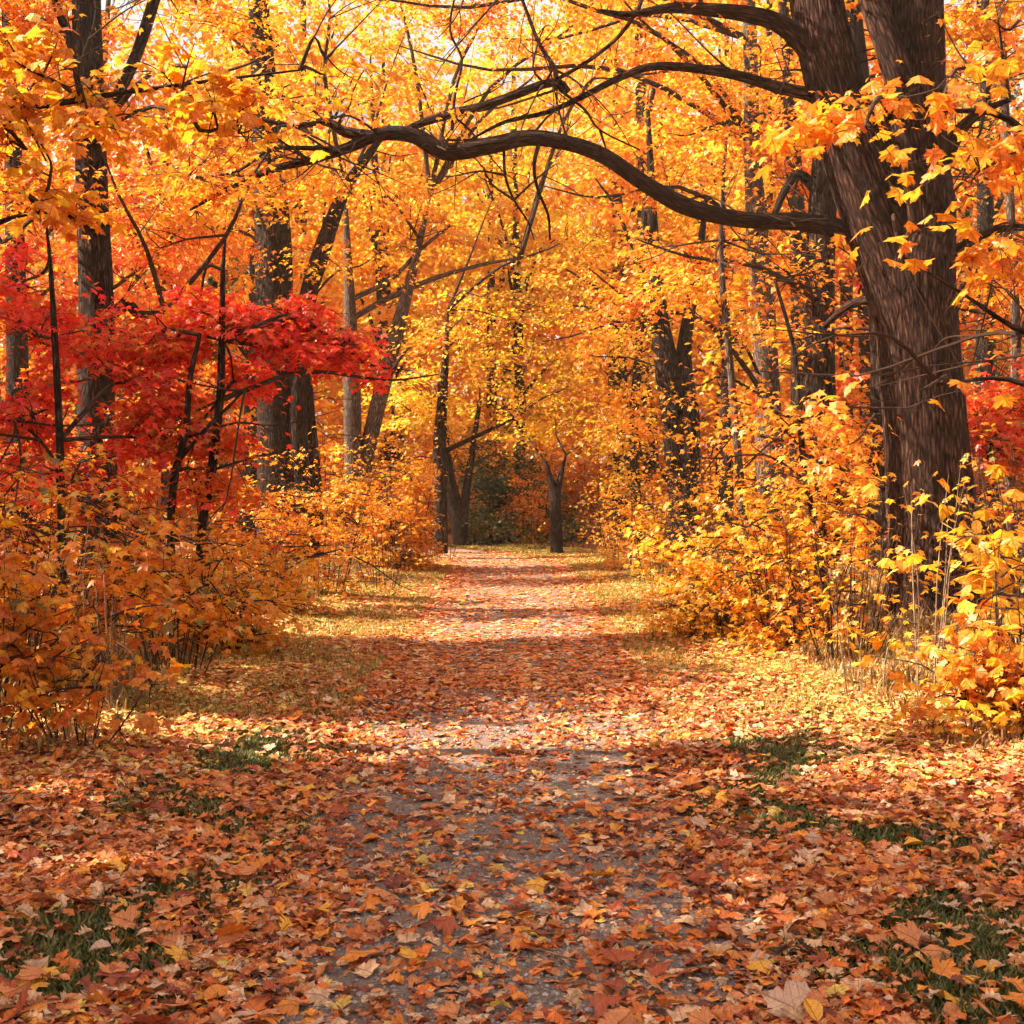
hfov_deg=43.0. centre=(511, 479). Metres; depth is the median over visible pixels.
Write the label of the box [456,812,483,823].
fallen leaf
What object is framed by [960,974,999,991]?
fallen leaf
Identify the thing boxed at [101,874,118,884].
fallen leaf
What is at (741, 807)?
twig
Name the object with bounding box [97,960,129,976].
fallen leaf
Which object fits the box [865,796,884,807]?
fallen leaf
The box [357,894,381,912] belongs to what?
fallen leaf
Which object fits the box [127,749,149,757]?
fallen leaf
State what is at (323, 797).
fallen leaf
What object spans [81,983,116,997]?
fallen leaf
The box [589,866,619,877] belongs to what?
fallen leaf
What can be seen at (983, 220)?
maple tree
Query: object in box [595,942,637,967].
fallen leaf
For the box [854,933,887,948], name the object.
fallen leaf
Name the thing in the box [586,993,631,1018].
fallen leaf
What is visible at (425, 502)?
shrub
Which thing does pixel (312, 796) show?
fallen leaf
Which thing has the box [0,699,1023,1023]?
grass
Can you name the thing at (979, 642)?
shrub
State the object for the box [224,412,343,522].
shrub
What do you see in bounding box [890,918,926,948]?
fallen leaf
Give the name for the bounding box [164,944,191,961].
fallen leaf
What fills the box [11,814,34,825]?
fallen leaf
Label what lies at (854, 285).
maple tree
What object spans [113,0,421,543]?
maple tree
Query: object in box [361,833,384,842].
fallen leaf
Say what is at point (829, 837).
fallen leaf
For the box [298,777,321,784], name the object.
fallen leaf
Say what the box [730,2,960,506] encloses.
maple tree
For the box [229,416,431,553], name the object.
shrub
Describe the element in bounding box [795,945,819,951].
fallen leaf
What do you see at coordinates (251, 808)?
fallen leaf
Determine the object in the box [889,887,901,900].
fallen leaf
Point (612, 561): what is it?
shrub
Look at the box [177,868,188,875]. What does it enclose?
fallen leaf
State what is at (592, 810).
fallen leaf
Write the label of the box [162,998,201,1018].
fallen leaf
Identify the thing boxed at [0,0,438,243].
maple tree
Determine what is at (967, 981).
fallen leaf
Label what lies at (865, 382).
maple tree
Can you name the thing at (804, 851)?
fallen leaf
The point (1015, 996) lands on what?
fallen leaf
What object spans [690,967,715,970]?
fallen leaf
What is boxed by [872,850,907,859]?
fallen leaf
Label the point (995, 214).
maple tree
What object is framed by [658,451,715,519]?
shrub
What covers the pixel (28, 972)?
fallen leaf
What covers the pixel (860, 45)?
maple tree
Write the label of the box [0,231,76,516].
maple tree
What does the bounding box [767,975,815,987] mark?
fallen leaf
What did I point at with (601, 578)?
shrub
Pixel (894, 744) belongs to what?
fallen leaves
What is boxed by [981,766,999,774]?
fallen leaf
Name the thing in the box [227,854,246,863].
fallen leaf
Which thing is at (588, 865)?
fallen leaf
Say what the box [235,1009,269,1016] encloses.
fallen leaf
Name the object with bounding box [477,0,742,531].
maple tree
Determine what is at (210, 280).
maple tree
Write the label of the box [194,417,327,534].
shrub
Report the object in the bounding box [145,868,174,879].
fallen leaf
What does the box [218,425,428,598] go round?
shrub
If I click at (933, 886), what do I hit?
fallen leaf
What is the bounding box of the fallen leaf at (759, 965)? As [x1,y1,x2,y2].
[745,959,780,975]
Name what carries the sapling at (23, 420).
on the ground at (596, 547)
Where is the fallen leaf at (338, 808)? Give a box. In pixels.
[328,804,350,816]
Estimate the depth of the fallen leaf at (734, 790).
6.81 m
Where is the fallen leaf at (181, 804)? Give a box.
[165,800,190,808]
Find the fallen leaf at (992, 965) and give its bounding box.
[983,958,999,973]
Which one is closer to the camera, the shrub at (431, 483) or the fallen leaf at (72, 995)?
the fallen leaf at (72, 995)
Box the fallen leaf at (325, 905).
[303,900,331,911]
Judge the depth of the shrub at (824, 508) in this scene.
14.73 m
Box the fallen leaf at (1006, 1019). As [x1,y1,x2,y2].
[971,997,1018,1023]
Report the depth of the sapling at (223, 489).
12.81 m
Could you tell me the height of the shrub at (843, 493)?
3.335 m
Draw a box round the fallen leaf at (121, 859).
[108,855,135,860]
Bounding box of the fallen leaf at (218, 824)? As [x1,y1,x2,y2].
[213,818,232,828]
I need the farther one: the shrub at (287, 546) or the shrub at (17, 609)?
the shrub at (287, 546)
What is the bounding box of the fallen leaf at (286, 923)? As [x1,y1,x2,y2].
[276,914,298,937]
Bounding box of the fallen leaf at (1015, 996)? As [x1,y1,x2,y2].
[1000,991,1023,1005]
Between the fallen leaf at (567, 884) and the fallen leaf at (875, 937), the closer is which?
the fallen leaf at (875, 937)
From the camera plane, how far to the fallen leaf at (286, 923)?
4.82 m
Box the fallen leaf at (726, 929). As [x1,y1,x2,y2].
[716,924,739,939]
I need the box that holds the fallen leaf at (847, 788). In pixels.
[839,784,868,792]
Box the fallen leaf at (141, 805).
[128,799,152,808]
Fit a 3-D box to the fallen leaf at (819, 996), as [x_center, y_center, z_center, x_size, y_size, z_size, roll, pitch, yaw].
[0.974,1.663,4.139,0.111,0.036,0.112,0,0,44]
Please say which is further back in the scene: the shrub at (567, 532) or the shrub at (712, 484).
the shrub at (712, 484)
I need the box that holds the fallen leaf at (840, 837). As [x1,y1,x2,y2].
[832,834,852,844]
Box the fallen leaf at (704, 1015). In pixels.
[685,1004,714,1023]
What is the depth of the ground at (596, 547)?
8.65 m
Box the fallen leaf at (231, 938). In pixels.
[216,932,256,946]
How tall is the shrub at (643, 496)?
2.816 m
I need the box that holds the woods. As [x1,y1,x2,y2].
[0,4,1023,516]
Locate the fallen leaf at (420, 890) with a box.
[414,884,433,894]
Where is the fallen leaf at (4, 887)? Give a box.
[0,883,31,892]
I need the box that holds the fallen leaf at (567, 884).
[558,878,577,895]
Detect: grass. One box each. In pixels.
[0,550,1023,758]
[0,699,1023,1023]
[42,543,947,723]
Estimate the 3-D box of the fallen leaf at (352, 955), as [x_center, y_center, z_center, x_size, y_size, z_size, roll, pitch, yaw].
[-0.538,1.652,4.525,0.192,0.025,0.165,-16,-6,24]
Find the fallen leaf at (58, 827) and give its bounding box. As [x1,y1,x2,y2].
[50,823,68,833]
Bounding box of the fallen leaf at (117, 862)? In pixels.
[96,859,137,869]
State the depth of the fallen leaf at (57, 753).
7.36 m
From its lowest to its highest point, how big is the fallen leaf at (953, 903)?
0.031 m
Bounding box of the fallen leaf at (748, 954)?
[744,949,778,959]
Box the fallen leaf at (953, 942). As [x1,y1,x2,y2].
[946,936,970,949]
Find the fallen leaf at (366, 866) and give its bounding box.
[344,862,373,870]
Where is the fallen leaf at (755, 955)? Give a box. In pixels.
[747,950,770,964]
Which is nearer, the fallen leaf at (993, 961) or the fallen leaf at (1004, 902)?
the fallen leaf at (993, 961)
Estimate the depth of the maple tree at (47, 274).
52.69 m
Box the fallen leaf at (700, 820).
[689,814,709,829]
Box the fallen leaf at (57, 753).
[40,744,66,761]
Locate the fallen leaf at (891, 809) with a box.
[880,804,902,811]
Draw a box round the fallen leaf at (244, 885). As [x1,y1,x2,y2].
[241,879,252,888]
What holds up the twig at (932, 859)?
on the grass at (984, 937)
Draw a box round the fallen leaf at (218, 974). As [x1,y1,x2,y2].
[214,962,245,984]
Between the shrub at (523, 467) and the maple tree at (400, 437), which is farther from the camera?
the maple tree at (400, 437)
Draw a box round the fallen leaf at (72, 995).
[66,991,87,1001]
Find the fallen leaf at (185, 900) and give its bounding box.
[169,895,195,909]
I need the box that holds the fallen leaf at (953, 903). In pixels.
[931,899,961,909]
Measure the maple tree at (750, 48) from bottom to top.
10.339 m
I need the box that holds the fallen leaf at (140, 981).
[120,975,158,984]
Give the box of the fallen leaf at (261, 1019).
[247,1014,283,1023]
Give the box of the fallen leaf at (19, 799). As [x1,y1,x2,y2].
[12,793,37,804]
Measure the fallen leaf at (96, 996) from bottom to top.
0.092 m
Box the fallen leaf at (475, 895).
[466,889,478,901]
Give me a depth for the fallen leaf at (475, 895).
5.23 m
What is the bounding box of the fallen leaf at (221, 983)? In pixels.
[205,980,225,985]
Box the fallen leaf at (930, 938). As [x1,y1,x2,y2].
[911,937,931,948]
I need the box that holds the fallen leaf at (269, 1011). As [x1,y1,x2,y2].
[242,1008,282,1019]
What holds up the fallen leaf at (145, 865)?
on the fallen leaves at (894, 744)
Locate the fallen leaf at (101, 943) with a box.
[88,939,115,950]
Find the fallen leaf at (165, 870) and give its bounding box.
[160,868,176,874]
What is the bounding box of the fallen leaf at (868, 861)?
[855,859,875,874]
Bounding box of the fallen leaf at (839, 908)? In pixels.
[822,902,846,913]
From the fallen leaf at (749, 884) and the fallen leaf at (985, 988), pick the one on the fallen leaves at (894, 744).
the fallen leaf at (749, 884)
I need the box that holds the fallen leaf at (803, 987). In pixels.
[791,979,818,1000]
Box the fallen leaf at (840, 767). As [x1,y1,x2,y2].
[830,765,843,774]
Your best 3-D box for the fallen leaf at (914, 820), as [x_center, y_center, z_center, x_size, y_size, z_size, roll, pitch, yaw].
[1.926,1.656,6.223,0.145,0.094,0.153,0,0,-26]
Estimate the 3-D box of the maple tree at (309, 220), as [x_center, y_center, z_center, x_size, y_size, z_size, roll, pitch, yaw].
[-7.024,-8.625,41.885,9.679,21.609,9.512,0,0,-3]
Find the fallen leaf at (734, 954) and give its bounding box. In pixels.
[722,946,746,960]
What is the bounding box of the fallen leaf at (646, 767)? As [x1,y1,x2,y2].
[642,765,659,771]
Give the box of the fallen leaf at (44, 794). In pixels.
[34,787,61,799]
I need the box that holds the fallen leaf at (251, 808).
[246,805,260,815]
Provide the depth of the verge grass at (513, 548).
12.49 m
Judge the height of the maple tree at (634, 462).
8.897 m
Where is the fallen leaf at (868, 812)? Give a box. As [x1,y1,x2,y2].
[860,810,879,817]
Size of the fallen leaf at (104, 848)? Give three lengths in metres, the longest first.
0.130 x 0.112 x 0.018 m
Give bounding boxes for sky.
[0,0,1023,471]
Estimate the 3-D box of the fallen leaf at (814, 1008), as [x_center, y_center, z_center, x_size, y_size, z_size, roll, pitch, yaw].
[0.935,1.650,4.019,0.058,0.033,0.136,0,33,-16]
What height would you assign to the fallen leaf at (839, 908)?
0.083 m
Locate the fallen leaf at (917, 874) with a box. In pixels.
[904,868,933,883]
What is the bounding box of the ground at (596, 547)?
[0,513,1023,1023]
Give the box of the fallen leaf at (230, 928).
[203,921,253,942]
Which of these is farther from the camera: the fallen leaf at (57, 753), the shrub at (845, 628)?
the shrub at (845, 628)
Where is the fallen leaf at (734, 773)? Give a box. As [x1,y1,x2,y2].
[726,769,752,779]
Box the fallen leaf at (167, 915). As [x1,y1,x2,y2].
[158,908,181,919]
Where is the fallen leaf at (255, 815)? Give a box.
[241,813,265,819]
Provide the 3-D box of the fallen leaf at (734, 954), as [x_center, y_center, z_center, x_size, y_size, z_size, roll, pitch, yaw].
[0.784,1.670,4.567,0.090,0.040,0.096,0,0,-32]
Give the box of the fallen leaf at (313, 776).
[302,774,320,779]
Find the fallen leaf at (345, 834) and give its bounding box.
[342,832,358,838]
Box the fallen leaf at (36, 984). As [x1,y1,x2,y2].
[16,973,49,993]
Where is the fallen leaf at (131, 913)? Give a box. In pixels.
[107,904,142,927]
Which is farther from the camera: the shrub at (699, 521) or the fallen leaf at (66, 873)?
the shrub at (699, 521)
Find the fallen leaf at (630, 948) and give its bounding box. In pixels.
[618,942,634,957]
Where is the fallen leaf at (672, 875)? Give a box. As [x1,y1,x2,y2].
[659,872,681,882]
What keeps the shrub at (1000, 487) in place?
on the ground at (596, 547)
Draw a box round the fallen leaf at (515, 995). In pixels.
[502,992,528,1002]
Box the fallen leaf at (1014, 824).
[1007,820,1023,831]
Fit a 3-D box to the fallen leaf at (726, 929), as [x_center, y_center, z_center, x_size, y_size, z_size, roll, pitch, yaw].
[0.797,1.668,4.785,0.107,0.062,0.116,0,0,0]
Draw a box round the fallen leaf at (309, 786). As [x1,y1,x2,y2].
[292,783,319,792]
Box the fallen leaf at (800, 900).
[795,891,813,911]
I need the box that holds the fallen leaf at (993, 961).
[989,959,1007,970]
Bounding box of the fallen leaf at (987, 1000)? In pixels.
[969,981,999,1013]
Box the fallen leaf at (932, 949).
[919,944,962,960]
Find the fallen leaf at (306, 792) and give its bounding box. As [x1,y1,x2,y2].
[297,787,311,800]
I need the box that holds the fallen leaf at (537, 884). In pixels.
[522,877,553,894]
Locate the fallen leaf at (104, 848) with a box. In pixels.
[92,847,115,851]
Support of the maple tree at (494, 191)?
on the ground at (596, 547)
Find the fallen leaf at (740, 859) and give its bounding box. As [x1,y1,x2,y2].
[731,857,751,868]
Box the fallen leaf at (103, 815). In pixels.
[93,813,120,819]
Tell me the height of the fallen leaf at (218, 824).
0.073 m
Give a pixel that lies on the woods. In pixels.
(476, 392)
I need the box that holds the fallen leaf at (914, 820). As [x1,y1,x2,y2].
[899,815,918,826]
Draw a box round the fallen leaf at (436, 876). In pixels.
[419,871,440,882]
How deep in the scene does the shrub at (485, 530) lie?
32.94 m
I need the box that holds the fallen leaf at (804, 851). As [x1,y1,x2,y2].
[800,846,824,857]
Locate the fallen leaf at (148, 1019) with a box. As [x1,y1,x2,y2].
[131,1010,182,1023]
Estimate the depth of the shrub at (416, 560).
23.61 m
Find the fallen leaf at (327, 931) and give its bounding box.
[311,927,336,939]
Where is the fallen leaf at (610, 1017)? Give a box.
[597,1011,618,1023]
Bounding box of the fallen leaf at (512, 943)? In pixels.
[500,935,541,951]
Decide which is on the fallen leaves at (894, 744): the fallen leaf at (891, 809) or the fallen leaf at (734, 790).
the fallen leaf at (891, 809)
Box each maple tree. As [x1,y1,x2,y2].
[0,0,162,518]
[0,0,208,512]
[0,0,341,576]
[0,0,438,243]
[0,6,271,546]
[0,15,76,400]
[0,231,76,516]
[1,203,161,469]
[33,30,301,540]
[108,0,461,556]
[111,128,249,515]
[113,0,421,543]
[114,115,318,527]
[147,0,439,482]
[194,0,652,554]
[218,111,369,481]
[289,0,512,488]
[289,32,518,532]
[314,58,499,491]
[361,182,629,553]
[373,361,537,545]
[374,0,877,554]
[394,19,630,484]
[394,89,606,494]
[405,85,623,518]
[458,399,632,553]
[474,199,719,543]
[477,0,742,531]
[483,0,789,535]
[512,109,744,556]
[513,33,715,520]
[538,0,1023,528]
[592,0,840,531]
[603,0,837,464]
[605,73,970,567]
[618,0,872,511]
[641,2,789,538]
[686,0,1023,570]
[719,5,1019,525]
[727,5,1023,420]
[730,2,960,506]
[736,24,880,447]
[847,0,1023,538]
[853,54,1023,387]
[858,103,1023,474]
[865,0,1023,567]
[873,268,1023,493]
[946,0,1023,534]
[963,88,1023,453]
[973,121,1023,460]
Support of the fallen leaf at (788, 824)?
on the fallen leaves at (894, 744)
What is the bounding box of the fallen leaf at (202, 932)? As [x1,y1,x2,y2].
[181,925,210,937]
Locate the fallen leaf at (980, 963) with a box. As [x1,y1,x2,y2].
[972,959,989,969]
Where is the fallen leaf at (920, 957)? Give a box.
[907,954,932,966]
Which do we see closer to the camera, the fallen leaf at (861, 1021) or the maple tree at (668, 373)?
the fallen leaf at (861, 1021)
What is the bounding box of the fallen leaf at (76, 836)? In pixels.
[70,832,82,840]
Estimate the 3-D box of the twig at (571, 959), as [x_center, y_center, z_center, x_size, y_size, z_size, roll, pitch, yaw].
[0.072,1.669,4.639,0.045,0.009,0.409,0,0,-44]
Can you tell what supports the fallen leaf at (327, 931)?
on the fallen leaves at (894, 744)
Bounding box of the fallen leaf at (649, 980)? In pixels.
[643,976,665,993]
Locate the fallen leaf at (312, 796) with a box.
[298,794,315,798]
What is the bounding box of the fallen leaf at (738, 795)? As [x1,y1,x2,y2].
[733,793,752,799]
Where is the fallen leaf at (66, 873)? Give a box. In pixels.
[54,861,83,884]
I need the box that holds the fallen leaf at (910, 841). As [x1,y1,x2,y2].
[903,837,933,844]
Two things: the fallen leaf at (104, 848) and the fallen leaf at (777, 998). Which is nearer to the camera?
the fallen leaf at (777, 998)
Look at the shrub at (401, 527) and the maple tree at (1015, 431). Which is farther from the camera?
the shrub at (401, 527)
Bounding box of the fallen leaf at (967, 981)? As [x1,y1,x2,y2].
[948,975,980,983]
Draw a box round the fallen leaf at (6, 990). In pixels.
[0,981,31,1000]
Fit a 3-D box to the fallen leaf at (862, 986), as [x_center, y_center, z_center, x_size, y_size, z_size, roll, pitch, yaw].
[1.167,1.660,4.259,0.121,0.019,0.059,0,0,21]
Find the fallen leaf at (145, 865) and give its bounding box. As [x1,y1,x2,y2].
[130,864,153,867]
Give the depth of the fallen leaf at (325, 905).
5.01 m
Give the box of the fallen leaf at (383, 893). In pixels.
[363,887,391,899]
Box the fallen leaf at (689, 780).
[679,776,701,787]
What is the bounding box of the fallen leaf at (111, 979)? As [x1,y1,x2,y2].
[94,962,142,987]
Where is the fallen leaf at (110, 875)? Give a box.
[107,873,127,886]
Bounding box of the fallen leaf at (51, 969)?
[39,966,60,981]
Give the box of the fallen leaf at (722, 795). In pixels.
[706,791,727,803]
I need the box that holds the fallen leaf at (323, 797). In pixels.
[312,793,332,799]
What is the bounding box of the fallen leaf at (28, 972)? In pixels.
[14,965,60,979]
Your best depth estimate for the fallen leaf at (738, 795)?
6.74 m
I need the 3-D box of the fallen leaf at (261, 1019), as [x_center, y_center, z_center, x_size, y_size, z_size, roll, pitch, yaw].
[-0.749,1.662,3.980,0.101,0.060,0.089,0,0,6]
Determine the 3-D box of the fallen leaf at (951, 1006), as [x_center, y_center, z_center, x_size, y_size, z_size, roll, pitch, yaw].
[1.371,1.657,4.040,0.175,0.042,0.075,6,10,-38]
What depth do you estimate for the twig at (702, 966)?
4.45 m
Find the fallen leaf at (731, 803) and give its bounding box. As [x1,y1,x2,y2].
[718,801,739,808]
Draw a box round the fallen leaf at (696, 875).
[685,870,710,885]
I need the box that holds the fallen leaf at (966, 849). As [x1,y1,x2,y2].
[955,846,985,859]
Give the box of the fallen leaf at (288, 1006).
[274,998,302,1016]
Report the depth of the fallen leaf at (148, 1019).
3.90 m
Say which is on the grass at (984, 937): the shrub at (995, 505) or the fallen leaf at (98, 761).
the fallen leaf at (98, 761)
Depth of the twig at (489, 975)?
4.42 m
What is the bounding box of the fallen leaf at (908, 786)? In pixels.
[902,783,924,793]
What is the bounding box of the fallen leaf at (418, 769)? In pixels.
[414,766,429,774]
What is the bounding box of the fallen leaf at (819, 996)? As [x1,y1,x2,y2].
[808,991,835,1005]
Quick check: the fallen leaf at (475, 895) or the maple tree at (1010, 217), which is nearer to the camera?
the fallen leaf at (475, 895)
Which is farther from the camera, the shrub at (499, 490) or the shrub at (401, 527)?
the shrub at (499, 490)
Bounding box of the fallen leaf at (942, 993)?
[924,988,970,1011]
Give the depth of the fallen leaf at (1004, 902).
5.01 m
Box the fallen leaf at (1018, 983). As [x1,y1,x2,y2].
[999,975,1023,992]
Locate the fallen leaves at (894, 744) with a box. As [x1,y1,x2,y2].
[0,544,1023,1023]
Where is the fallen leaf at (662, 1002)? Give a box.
[653,997,681,1006]
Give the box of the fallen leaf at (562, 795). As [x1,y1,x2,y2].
[551,786,567,797]
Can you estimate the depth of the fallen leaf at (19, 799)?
6.38 m
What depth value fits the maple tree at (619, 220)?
39.16 m
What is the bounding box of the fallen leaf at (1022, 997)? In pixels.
[1018,994,1023,1009]
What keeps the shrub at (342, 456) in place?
on the ground at (596, 547)
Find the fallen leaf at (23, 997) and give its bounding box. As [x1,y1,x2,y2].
[3,979,32,1011]
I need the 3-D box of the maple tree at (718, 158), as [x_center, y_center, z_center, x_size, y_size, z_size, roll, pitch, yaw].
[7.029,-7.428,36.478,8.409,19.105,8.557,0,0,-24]
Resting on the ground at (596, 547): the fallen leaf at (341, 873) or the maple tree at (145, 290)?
the maple tree at (145, 290)
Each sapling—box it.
[0,227,226,625]
[58,286,341,634]
[79,216,439,563]
[601,190,857,584]
[662,238,999,617]
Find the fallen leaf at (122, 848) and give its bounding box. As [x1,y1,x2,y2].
[118,846,133,854]
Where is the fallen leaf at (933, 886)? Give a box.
[926,883,946,893]
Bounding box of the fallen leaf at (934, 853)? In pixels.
[922,846,944,860]
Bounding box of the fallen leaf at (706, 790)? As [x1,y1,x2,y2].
[693,787,714,796]
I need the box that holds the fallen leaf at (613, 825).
[609,823,622,833]
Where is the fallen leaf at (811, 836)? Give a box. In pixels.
[804,831,823,847]
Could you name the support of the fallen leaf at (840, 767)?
on the ground at (596, 547)
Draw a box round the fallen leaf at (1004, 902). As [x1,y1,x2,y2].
[993,893,1023,907]
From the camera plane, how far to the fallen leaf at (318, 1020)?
3.95 m
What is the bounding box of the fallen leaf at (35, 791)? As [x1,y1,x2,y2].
[27,789,57,794]
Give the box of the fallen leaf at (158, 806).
[146,800,167,812]
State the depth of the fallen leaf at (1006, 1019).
3.87 m
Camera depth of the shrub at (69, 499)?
10.35 m
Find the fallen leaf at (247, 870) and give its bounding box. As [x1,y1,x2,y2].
[236,865,265,874]
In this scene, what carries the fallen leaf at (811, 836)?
on the fallen leaves at (894, 744)
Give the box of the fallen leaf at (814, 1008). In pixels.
[804,998,822,1023]
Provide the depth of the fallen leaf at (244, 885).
5.25 m
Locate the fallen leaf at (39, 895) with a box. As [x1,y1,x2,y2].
[27,892,59,900]
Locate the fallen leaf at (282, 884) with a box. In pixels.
[272,882,290,895]
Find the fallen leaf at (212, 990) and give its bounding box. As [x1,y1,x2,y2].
[202,984,246,999]
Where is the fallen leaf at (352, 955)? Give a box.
[333,949,378,961]
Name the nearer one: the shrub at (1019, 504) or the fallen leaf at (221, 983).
the fallen leaf at (221, 983)
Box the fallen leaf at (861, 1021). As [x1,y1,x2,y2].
[854,1017,874,1023]
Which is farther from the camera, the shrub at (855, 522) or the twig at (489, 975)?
the shrub at (855, 522)
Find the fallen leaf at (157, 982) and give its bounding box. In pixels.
[147,977,171,992]
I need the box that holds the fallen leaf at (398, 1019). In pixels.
[391,1010,404,1023]
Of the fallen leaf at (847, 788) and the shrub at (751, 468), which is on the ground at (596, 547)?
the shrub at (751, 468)
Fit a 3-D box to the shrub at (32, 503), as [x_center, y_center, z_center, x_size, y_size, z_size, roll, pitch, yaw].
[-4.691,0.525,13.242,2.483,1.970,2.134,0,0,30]
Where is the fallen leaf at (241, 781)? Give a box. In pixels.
[237,779,251,786]
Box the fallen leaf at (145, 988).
[130,984,165,994]
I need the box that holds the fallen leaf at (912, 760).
[907,757,918,765]
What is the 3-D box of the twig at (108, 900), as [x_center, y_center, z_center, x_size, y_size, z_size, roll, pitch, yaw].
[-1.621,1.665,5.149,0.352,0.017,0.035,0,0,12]
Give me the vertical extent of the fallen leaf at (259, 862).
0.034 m
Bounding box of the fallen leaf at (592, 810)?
[577,805,604,816]
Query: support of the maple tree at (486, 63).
on the ground at (596, 547)
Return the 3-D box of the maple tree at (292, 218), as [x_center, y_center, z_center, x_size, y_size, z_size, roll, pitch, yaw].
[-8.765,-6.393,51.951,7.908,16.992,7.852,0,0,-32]
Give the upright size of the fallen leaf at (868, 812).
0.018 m
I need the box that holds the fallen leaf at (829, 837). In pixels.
[822,835,838,846]
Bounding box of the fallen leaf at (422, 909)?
[405,901,437,919]
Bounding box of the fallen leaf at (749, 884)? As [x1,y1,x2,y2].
[737,876,761,887]
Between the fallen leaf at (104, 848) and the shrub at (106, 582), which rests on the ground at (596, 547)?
the shrub at (106, 582)
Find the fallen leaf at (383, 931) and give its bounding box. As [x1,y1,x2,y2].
[367,926,387,941]
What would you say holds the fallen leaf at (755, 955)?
on the path
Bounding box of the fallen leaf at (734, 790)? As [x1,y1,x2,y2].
[728,787,744,798]
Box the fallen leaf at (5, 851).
[0,848,19,863]
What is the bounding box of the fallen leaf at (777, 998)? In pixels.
[760,978,808,1016]
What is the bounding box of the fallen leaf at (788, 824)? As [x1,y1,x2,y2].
[774,821,798,831]
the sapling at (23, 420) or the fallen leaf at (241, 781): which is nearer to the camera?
the fallen leaf at (241, 781)
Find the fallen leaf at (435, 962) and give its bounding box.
[422,958,457,975]
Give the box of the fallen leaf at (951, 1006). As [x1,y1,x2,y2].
[939,1001,969,1015]
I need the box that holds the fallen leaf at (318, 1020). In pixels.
[294,1015,324,1023]
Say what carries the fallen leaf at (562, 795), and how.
on the path
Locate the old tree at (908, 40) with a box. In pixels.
[72,0,1023,618]
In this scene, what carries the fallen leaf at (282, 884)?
on the path
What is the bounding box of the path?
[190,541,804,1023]
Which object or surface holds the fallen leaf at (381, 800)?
on the path
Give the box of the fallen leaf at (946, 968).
[930,955,962,982]
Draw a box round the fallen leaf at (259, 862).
[246,855,273,868]
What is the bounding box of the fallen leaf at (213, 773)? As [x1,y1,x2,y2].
[204,772,219,776]
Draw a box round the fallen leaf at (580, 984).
[569,982,591,987]
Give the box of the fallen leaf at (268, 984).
[252,978,288,995]
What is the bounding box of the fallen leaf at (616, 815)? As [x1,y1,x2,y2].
[607,812,625,818]
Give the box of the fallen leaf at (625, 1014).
[607,1005,636,1023]
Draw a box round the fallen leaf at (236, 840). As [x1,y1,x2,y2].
[227,837,242,848]
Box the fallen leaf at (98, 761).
[92,758,113,765]
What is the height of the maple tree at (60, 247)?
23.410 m
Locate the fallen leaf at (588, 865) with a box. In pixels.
[583,858,595,870]
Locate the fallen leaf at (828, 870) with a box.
[821,866,851,877]
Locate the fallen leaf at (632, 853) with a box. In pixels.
[625,849,643,855]
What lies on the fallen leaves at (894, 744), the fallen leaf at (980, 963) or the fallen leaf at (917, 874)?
the fallen leaf at (917, 874)
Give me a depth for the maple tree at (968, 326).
50.07 m
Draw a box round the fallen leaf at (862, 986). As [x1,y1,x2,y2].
[860,983,885,991]
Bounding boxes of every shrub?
[0,367,198,568]
[0,441,162,612]
[0,443,214,666]
[0,501,192,707]
[0,515,121,737]
[0,622,184,756]
[1,522,321,673]
[3,402,160,530]
[22,357,346,575]
[22,477,293,639]
[67,433,191,529]
[68,444,241,539]
[144,523,352,659]
[152,408,242,529]
[166,467,417,618]
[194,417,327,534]
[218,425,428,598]
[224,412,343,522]
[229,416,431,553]
[309,425,452,571]
[318,431,433,539]
[321,442,425,526]
[325,482,426,587]
[328,445,431,475]
[400,450,484,529]
[410,446,475,524]
[417,486,476,561]
[428,422,585,535]
[447,455,561,542]
[448,495,513,544]
[450,505,528,546]
[455,448,549,507]
[480,436,588,509]
[482,512,549,544]
[491,468,596,543]
[511,448,612,530]
[521,484,603,542]
[531,431,663,524]
[537,505,591,546]
[538,474,647,553]
[575,468,699,569]
[590,476,687,583]
[591,451,718,537]
[598,459,702,528]
[612,387,794,573]
[621,483,843,638]
[626,562,796,644]
[648,462,934,659]
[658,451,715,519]
[697,443,789,529]
[698,459,754,526]
[700,437,789,519]
[704,439,883,607]
[721,388,869,561]
[762,464,963,659]
[785,445,859,535]
[808,576,907,699]
[842,463,1023,700]
[852,630,1023,744]
[853,459,1004,524]
[878,397,1023,591]
[895,512,1023,711]
[904,420,1023,649]
[972,458,1023,529]
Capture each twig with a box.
[68,897,134,904]
[445,943,495,978]
[459,833,495,850]
[479,903,578,920]
[497,933,577,962]
[687,965,723,969]
[713,803,777,810]
[789,932,814,954]
[900,920,924,957]
[904,847,952,866]
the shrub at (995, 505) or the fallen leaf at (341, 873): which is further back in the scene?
the shrub at (995, 505)
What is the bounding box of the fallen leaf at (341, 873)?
[328,867,348,879]
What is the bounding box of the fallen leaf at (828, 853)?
[823,850,836,860]
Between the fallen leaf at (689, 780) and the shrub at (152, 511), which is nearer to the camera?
the fallen leaf at (689, 780)
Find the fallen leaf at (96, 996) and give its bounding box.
[85,986,120,1010]
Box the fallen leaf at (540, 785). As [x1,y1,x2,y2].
[532,782,555,788]
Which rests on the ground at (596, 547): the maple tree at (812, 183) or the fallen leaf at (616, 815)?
the maple tree at (812, 183)
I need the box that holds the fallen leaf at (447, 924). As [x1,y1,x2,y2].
[428,916,459,936]
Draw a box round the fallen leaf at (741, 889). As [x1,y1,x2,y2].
[737,887,756,893]
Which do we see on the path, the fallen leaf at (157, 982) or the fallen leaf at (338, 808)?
the fallen leaf at (338, 808)
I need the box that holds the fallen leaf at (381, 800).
[367,797,389,807]

